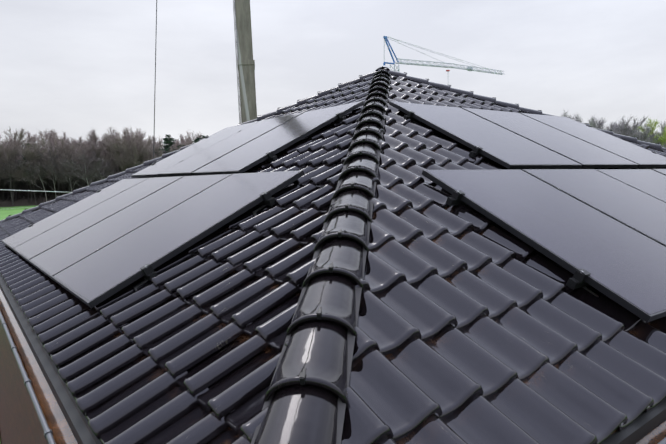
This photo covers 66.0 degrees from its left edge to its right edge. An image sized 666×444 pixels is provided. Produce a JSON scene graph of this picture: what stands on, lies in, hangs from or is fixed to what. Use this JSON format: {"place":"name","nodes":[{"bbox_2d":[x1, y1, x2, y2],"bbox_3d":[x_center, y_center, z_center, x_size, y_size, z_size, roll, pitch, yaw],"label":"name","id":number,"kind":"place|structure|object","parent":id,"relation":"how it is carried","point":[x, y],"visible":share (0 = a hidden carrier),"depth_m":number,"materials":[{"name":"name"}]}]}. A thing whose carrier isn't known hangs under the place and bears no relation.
{"place":"outdoors","nodes":[
{"label":"outdoors","id":0,"kind":"place"},
{"bbox_2d":[0,205,38,219],"bbox_3d":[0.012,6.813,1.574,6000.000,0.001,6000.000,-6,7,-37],"label":"ground","id":1,"kind":"structure","parent":0,"point":[5,212],"depth_m":114.16,"materials":[{"name":"green plant"}]},
{"bbox_2d":[0,320,47,443],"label":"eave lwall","id":2,"kind":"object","parent":1,"relation":"on","point":[20,423],"depth_m":5.58,"materials":[{"name":"brick"}]},
{"bbox_2d":[0,189,70,208],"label":"fence","id":3,"kind":"object","parent":1,"relation":"on","point":[29,190],"visible":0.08,"depth_m":122.32,"materials":[{"name":"white metal"}]},
{"bbox_2d":[235,0,256,122],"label":"pole","id":4,"kind":"object","parent":1,"relation":"on","point":[246,68],"visible":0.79,"depth_m":20.68,"materials":[{"name":"metal"}]},
{"bbox_2d":[153,0,240,158],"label":"mobile crane ropes","id":5,"kind":"object","parent":4,"relation":"attached to","point":[235,29],"visible":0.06,"depth_m":21.09,"materials":[{"name":"grey metal"}]},
{"bbox_2d":[383,36,503,74],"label":"tower crane","id":6,"kind":"object","parent":1,"relation":"on","point":[469,68],"visible":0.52,"depth_m":131.26,"materials":[{"name":"grey metal"}]},
{"bbox_2d":[561,109,581,121],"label":"tree","id":7,"kind":"object","parent":1,"relation":"on","point":[564,115],"depth_m":104.00,"materials":[{"name":"grey plant"}]},
{"bbox_2d":[567,114,601,128],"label":"tree","id":8,"kind":"object","parent":1,"relation":"on","point":[592,123],"depth_m":99.49,"materials":[{"name":"grey plant"}]},
{"bbox_2d":[575,113,605,125],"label":"tree","id":9,"kind":"object","parent":1,"relation":"on","point":[597,125],"visible":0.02,"depth_m":110.71,"materials":[{"name":"grey plant"}]},
{"bbox_2d":[588,116,614,130],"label":"tree","id":10,"kind":"object","parent":1,"relation":"on","point":[599,125],"depth_m":106.69,"materials":[{"name":"grey plant"}]},
{"bbox_2d":[605,115,646,139],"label":"tree","id":11,"kind":"object","parent":1,"relation":"on","point":[625,131],"visible":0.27,"depth_m":101.10,"materials":[{"name":"grey plant"}]},
{"bbox_2d":[614,119,641,137],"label":"tree","id":12,"kind":"object","parent":1,"relation":"on","point":[623,126],"depth_m":105.81,"materials":[{"name":"grey plant"}]},
{"bbox_2d":[628,123,665,146],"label":"tree","id":13,"kind":"object","parent":1,"relation":"on","point":[646,135],"visible":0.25,"depth_m":96.71,"materials":[{"name":"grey plant"}]},
{"bbox_2d":[637,117,665,147],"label":"tree","id":14,"kind":"object","parent":1,"relation":"on","point":[654,126],"visible":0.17,"depth_m":97.12,"materials":[{"name":"green plant"}]},
{"bbox_2d":[655,119,665,141],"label":"tree","id":15,"kind":"object","parent":1,"relation":"on","point":[662,127],"visible":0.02,"depth_m":109.34,"materials":[{"name":"grey plant"}]},
{"bbox_2d":[0,311,55,443],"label":"pipe","id":16,"kind":"object","parent":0,"point":[48,434],"visible":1,"depth_m":2.35,"materials":[{"name":"grey metal"}]},
{"bbox_2d":[0,275,96,443],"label":"fascia board","id":17,"kind":"object","parent":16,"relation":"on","point":[58,425],"depth_m":2.53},
{"bbox_2d":[0,273,100,443],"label":"gutter","id":18,"kind":"object","parent":16,"relation":"on","point":[77,426],"visible":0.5,"depth_m":2.44,"materials":[{"name":"black metal"}]},
{"bbox_2d":[0,194,64,206],"bbox_3d":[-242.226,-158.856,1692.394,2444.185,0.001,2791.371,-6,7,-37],"label":"forest floor","id":19,"kind":"structure","parent":0,"point":[8,203],"depth_m":152.82,"materials":[{"name":"brown soil"}]},
{"bbox_2d":[0,178,14,199],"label":"bush","id":20,"kind":"object","parent":19,"relation":"on","point":[5,191],"visible":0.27,"depth_m":164.04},
{"bbox_2d":[0,137,20,200],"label":"tree","id":21,"kind":"object","parent":19,"relation":"on","point":[15,181],"visible":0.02,"depth_m":160.99,"materials":[{"name":"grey plant"}]},
{"bbox_2d":[1,140,24,201],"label":"tree","id":22,"kind":"object","parent":19,"relation":"on","point":[1,175],"visible":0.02,"depth_m":159.30,"materials":[{"name":"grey plant"}]},
{"bbox_2d":[0,178,27,199],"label":"bush","id":23,"kind":"object","parent":19,"relation":"on","point":[1,193],"visible":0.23,"depth_m":165.47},
{"bbox_2d":[2,151,31,202],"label":"tree","id":24,"kind":"object","parent":19,"relation":"on","point":[21,177],"visible":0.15,"depth_m":142.87,"materials":[{"name":"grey plant"}]},
{"bbox_2d":[0,134,34,183],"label":"tree","id":25,"kind":"object","parent":19,"relation":"on","point":[11,140],"visible":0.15,"depth_m":140.00,"materials":[{"name":"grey plant"}]},
{"bbox_2d":[0,176,44,199],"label":"bush","id":26,"kind":"object","parent":19,"relation":"on","point":[25,188],"visible":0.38,"depth_m":165.84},
{"bbox_2d":[0,137,46,205],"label":"tree","id":27,"kind":"object","parent":19,"relation":"on","point":[42,149],"visible":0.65,"depth_m":131.51,"materials":[{"name":"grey plant"}]},
{"bbox_2d":[0,144,47,201],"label":"tree","id":28,"kind":"object","parent":19,"relation":"on","point":[18,164],"visible":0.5,"depth_m":132.22,"materials":[{"name":"brown plant"}]},
{"bbox_2d":[0,126,51,201],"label":"tree","id":29,"kind":"object","parent":19,"relation":"on","point":[21,135],"visible":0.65,"depth_m":131.78,"materials":[{"name":"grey plant"}]},
{"bbox_2d":[7,147,53,204],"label":"tree","id":30,"kind":"object","parent":19,"relation":"on","point":[15,175],"visible":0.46,"depth_m":133.95,"materials":[{"name":"brown plant"}]},
{"bbox_2d":[18,143,43,203],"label":"tree","id":31,"kind":"object","parent":19,"relation":"on","point":[29,175],"visible":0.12,"depth_m":141.57,"materials":[{"name":"brown plant"}]},
{"bbox_2d":[12,132,53,200],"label":"tree","id":32,"kind":"object","parent":19,"relation":"on","point":[33,136],"visible":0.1,"depth_m":160.96,"materials":[{"name":"brown plant"}]},
{"bbox_2d":[18,150,49,201],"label":"tree","id":33,"kind":"object","parent":19,"relation":"on","point":[37,175],"visible":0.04,"depth_m":145.41,"materials":[{"name":"brown plant"}]},
{"bbox_2d":[21,148,68,193],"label":"tree","id":34,"kind":"object","parent":19,"relation":"on","point":[53,165],"visible":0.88,"depth_m":133.34,"materials":[{"name":"brown plant"}]},
{"bbox_2d":[19,129,70,199],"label":"tree","id":35,"kind":"object","parent":19,"relation":"on","point":[46,134],"visible":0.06,"depth_m":165.43,"materials":[{"name":"brown plant"}]},
{"bbox_2d":[28,176,66,198],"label":"bush","id":36,"kind":"object","parent":19,"relation":"on","point":[45,187],"visible":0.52,"depth_m":169.12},
{"bbox_2d":[45,149,67,194],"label":"tree","id":37,"kind":"object","parent":19,"relation":"on","point":[61,175],"visible":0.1,"depth_m":150.23,"materials":[{"name":"brown plant"}]},
{"bbox_2d":[38,175,79,198],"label":"bush","id":38,"kind":"object","parent":19,"relation":"on","point":[66,188],"visible":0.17,"depth_m":172.07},
{"bbox_2d":[45,131,74,189],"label":"tree","id":39,"kind":"object","parent":19,"relation":"on","point":[59,152],"visible":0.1,"depth_m":152.79,"materials":[{"name":"brown plant"}]},
{"bbox_2d":[37,129,88,194],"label":"tree","id":40,"kind":"object","parent":19,"relation":"on","point":[50,142],"visible":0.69,"depth_m":137.75,"materials":[{"name":"brown plant"}]},
{"bbox_2d":[51,154,83,190],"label":"tree","id":41,"kind":"object","parent":19,"relation":"on","point":[73,176],"visible":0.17,"depth_m":144.56,"materials":[{"name":"brown plant"}]},
{"bbox_2d":[59,176,85,194],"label":"bush","id":42,"kind":"object","parent":19,"relation":"on","point":[71,185],"visible":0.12,"depth_m":176.24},
{"bbox_2d":[47,134,99,192],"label":"tree","id":43,"kind":"object","parent":19,"relation":"on","point":[62,145],"visible":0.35,"depth_m":139.44,"materials":[{"name":"brown plant"}]},
{"bbox_2d":[56,145,90,186],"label":"tree","id":44,"kind":"object","parent":19,"relation":"on","point":[75,166],"visible":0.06,"depth_m":141.01,"materials":[{"name":"brown plant"}]},
{"bbox_2d":[52,150,106,186],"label":"tree","id":45,"kind":"object","parent":19,"relation":"on","point":[72,168],"visible":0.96,"depth_m":134.54,"materials":[{"name":"brown plant"}]},
{"bbox_2d":[65,137,101,186],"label":"tree","id":46,"kind":"object","parent":19,"relation":"on","point":[79,142],"visible":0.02,"depth_m":153.33,"materials":[{"name":"brown plant"}]},
{"bbox_2d":[70,175,97,188],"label":"bush","id":47,"kind":"object","parent":19,"relation":"on","point":[85,181],"depth_m":178.35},
{"bbox_2d":[70,128,99,178],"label":"tree","id":48,"kind":"object","parent":19,"relation":"on","point":[91,139],"visible":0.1,"depth_m":162.66,"materials":[{"name":"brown plant"}]},
{"bbox_2d":[77,147,109,183],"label":"tree","id":49,"kind":"object","parent":19,"relation":"on","point":[103,177],"visible":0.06,"depth_m":150.69,"materials":[{"name":"brown plant"}]},
{"bbox_2d":[78,150,116,184],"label":"tree","id":50,"kind":"object","parent":19,"relation":"on","point":[104,173],"visible":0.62,"depth_m":140.96,"materials":[{"name":"plant"}]},
{"bbox_2d":[79,131,118,179],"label":"tree","id":51,"kind":"object","parent":19,"relation":"on","point":[96,151],"visible":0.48,"depth_m":143.62,"materials":[{"name":"brown plant"}]},
{"bbox_2d":[101,134,127,172],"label":"tree","id":52,"kind":"object","parent":19,"relation":"on","point":[110,150],"visible":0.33,"depth_m":145.48,"materials":[{"name":"brown plant"}]},
{"bbox_2d":[100,151,140,174],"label":"tree","id":53,"kind":"object","parent":19,"relation":"on","point":[128,163],"visible":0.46,"depth_m":144.10,"materials":[{"name":"brown plant"}]},
{"bbox_2d":[96,127,145,169],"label":"tree","id":54,"kind":"object","parent":19,"relation":"on","point":[103,142],"visible":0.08,"depth_m":157.87,"materials":[{"name":"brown plant"}]},
{"bbox_2d":[108,126,146,171],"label":"tree","id":55,"kind":"object","parent":19,"relation":"on","point":[131,137],"visible":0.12,"depth_m":154.76,"materials":[{"name":"brown plant"}]},
{"bbox_2d":[102,127,153,165],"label":"tree","id":56,"kind":"object","parent":19,"relation":"on","point":[137,151],"visible":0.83,"depth_m":143.46,"materials":[{"name":"brown plant"}]},
{"bbox_2d":[104,127,155,166],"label":"tree","id":57,"kind":"object","parent":19,"relation":"on","point":[116,146],"visible":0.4,"depth_m":143.33,"materials":[{"name":"brown plant"}]},
{"bbox_2d":[128,134,156,159],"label":"tree","id":58,"kind":"object","parent":19,"relation":"on","point":[150,148],"visible":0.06,"depth_m":159.62,"materials":[{"name":"brown plant"}]},
{"bbox_2d":[131,141,163,165],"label":"tree","id":59,"kind":"object","parent":19,"relation":"on","point":[148,155],"visible":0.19,"depth_m":143.64,"materials":[{"name":"brown plant"}]},
{"bbox_2d":[139,135,161,155],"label":"tree","id":60,"kind":"object","parent":19,"relation":"on","point":[151,142],"visible":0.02,"depth_m":177.96,"materials":[{"name":"grey plant"}]},
{"bbox_2d":[159,137,175,152],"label":"tree","id":61,"kind":"object","parent":19,"relation":"on","point":[166,143],"visible":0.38,"depth_m":148.48,"materials":[{"name":"green plant"}]},
{"bbox_2d":[161,134,174,152],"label":"tree","id":62,"kind":"object","parent":19,"relation":"on","point":[171,143],"visible":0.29,"depth_m":150.25,"materials":[{"name":"green plant"}]},
{"bbox_2d":[167,139,192,151],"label":"tree","id":63,"kind":"object","parent":19,"relation":"on","point":[186,143],"visible":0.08,"depth_m":147.39,"materials":[{"name":"grey plant"}]},
{"bbox_2d":[175,129,199,148],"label":"tree","id":64,"kind":"object","parent":19,"relation":"on","point":[184,140],"visible":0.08,"depth_m":167.71,"materials":[{"name":"grey plant"}]},
{"bbox_2d":[177,130,203,142],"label":"tree","id":65,"kind":"object","parent":19,"relation":"on","point":[192,136],"visible":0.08,"depth_m":196.99,"materials":[{"name":"grey plant"}]},
{"bbox_2d":[0,0,665,145],"label":"sky","id":66,"kind":"structure","parent":0,"point":[76,68],"materials":[{"name":"white"}]},
{"bbox_3d":[0.765,-0.995,7.635,9.745,2.289,9.745,-6,7,-37],"label":"roof deck","id":67,"kind":"object","parent":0,"visible":0},
{"bbox_2d":[0,75,380,443],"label":"roof tiles","id":68,"kind":"object","parent":67,"relation":"on","point":[185,346],"visible":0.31,"depth_m":2.47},
{"bbox_2d":[1,101,363,307],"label":"solar panel frames","id":69,"kind":"object","parent":68,"relation":"on","point":[167,257],"visible":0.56,"depth_m":3.71,"materials":[{"name":"black metal"}]},
{"bbox_2d":[3,101,360,300],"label":"solar panels","id":70,"kind":"object","parent":69,"relation":"in","point":[101,271],"visible":1,"depth_m":4.57,"materials":[{"name":"black glass"}]},
{"bbox_2d":[30,113,339,290],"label":"pv hooks","id":71,"kind":"object","parent":68,"relation":"on","point":[146,280],"visible":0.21,"depth_m":3.50,"materials":[{"name":"black metal"}]},
{"bbox_2d":[28,112,346,279],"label":"clamps","id":72,"kind":"object","parent":71,"relation":"on","point":[150,273],"visible":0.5,"depth_m":3.48,"materials":[{"name":"black metal"}]},
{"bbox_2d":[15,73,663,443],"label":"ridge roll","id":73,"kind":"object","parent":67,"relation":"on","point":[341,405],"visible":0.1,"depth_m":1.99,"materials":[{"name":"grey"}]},
{"bbox_2d":[0,68,386,222],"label":"hip","id":74,"kind":"object","parent":73,"relation":"on","point":[259,118],"visible":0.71,"depth_m":8.03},
{"bbox_2d":[8,75,360,215],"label":"hip clips","id":75,"kind":"object","parent":74,"relation":"attached to","point":[164,153],"visible":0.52,"depth_m":8.16,"materials":[{"name":"black"}]},
{"bbox_2d":[253,65,391,443],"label":"hip","id":76,"kind":"object","parent":73,"relation":"on","point":[307,412],"visible":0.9,"depth_m":1.85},
{"bbox_2d":[299,66,382,384],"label":"hip clips","id":77,"kind":"object","parent":76,"relation":"on","point":[303,373],"visible":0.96,"depth_m":2.11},
{"bbox_2d":[378,68,665,151],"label":"hip","id":78,"kind":"object","parent":73,"relation":"on","point":[658,147],"visible":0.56,"depth_m":7.24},
{"bbox_2d":[341,74,665,443],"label":"roof tiles","id":79,"kind":"object","parent":67,"relation":"on","point":[475,327],"visible":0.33,"depth_m":2.14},
{"bbox_2d":[410,111,630,297],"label":"solar roof hooks","id":80,"kind":"object","parent":79,"relation":"on","point":[587,289],"visible":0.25,"depth_m":3.23,"materials":[{"name":"black metal"}]},
{"bbox_2d":[403,111,657,289],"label":"clamps","id":81,"kind":"object","parent":80,"relation":"on","point":[577,280],"visible":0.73,"depth_m":3.23,"materials":[{"name":"black metal"}]},
{"bbox_2d":[389,101,665,321],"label":"solar panel frames","id":82,"kind":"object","parent":79,"relation":"on","point":[608,292],"visible":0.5,"depth_m":3.48,"materials":[{"name":"black metal"}]},
{"bbox_2d":[391,101,665,313],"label":"solar panels","id":83,"kind":"object","parent":82,"relation":"in","point":[625,262],"visible":1,"depth_m":3.75,"materials":[{"name":"black glass"}]},
{"bbox_2d":[657,437,665,443],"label":"eave gutter","id":84,"kind":"object","parent":67,"relation":"attached to","point":[662,441],"depth_m":1.75,"materials":[{"name":"grey metal"}]},
{"bbox_2d":[602,397,665,443],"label":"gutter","id":85,"kind":"object","parent":84,"relation":"on","point":[642,425],"depth_m":1.85,"materials":[{"name":"black metal"}]},
{"bbox_2d":[612,411,665,443],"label":"eave gutter","id":86,"kind":"object","parent":84,"relation":"on","point":[657,434],"depth_m":1.90,"materials":[{"name":"grey metal"}]}
]}

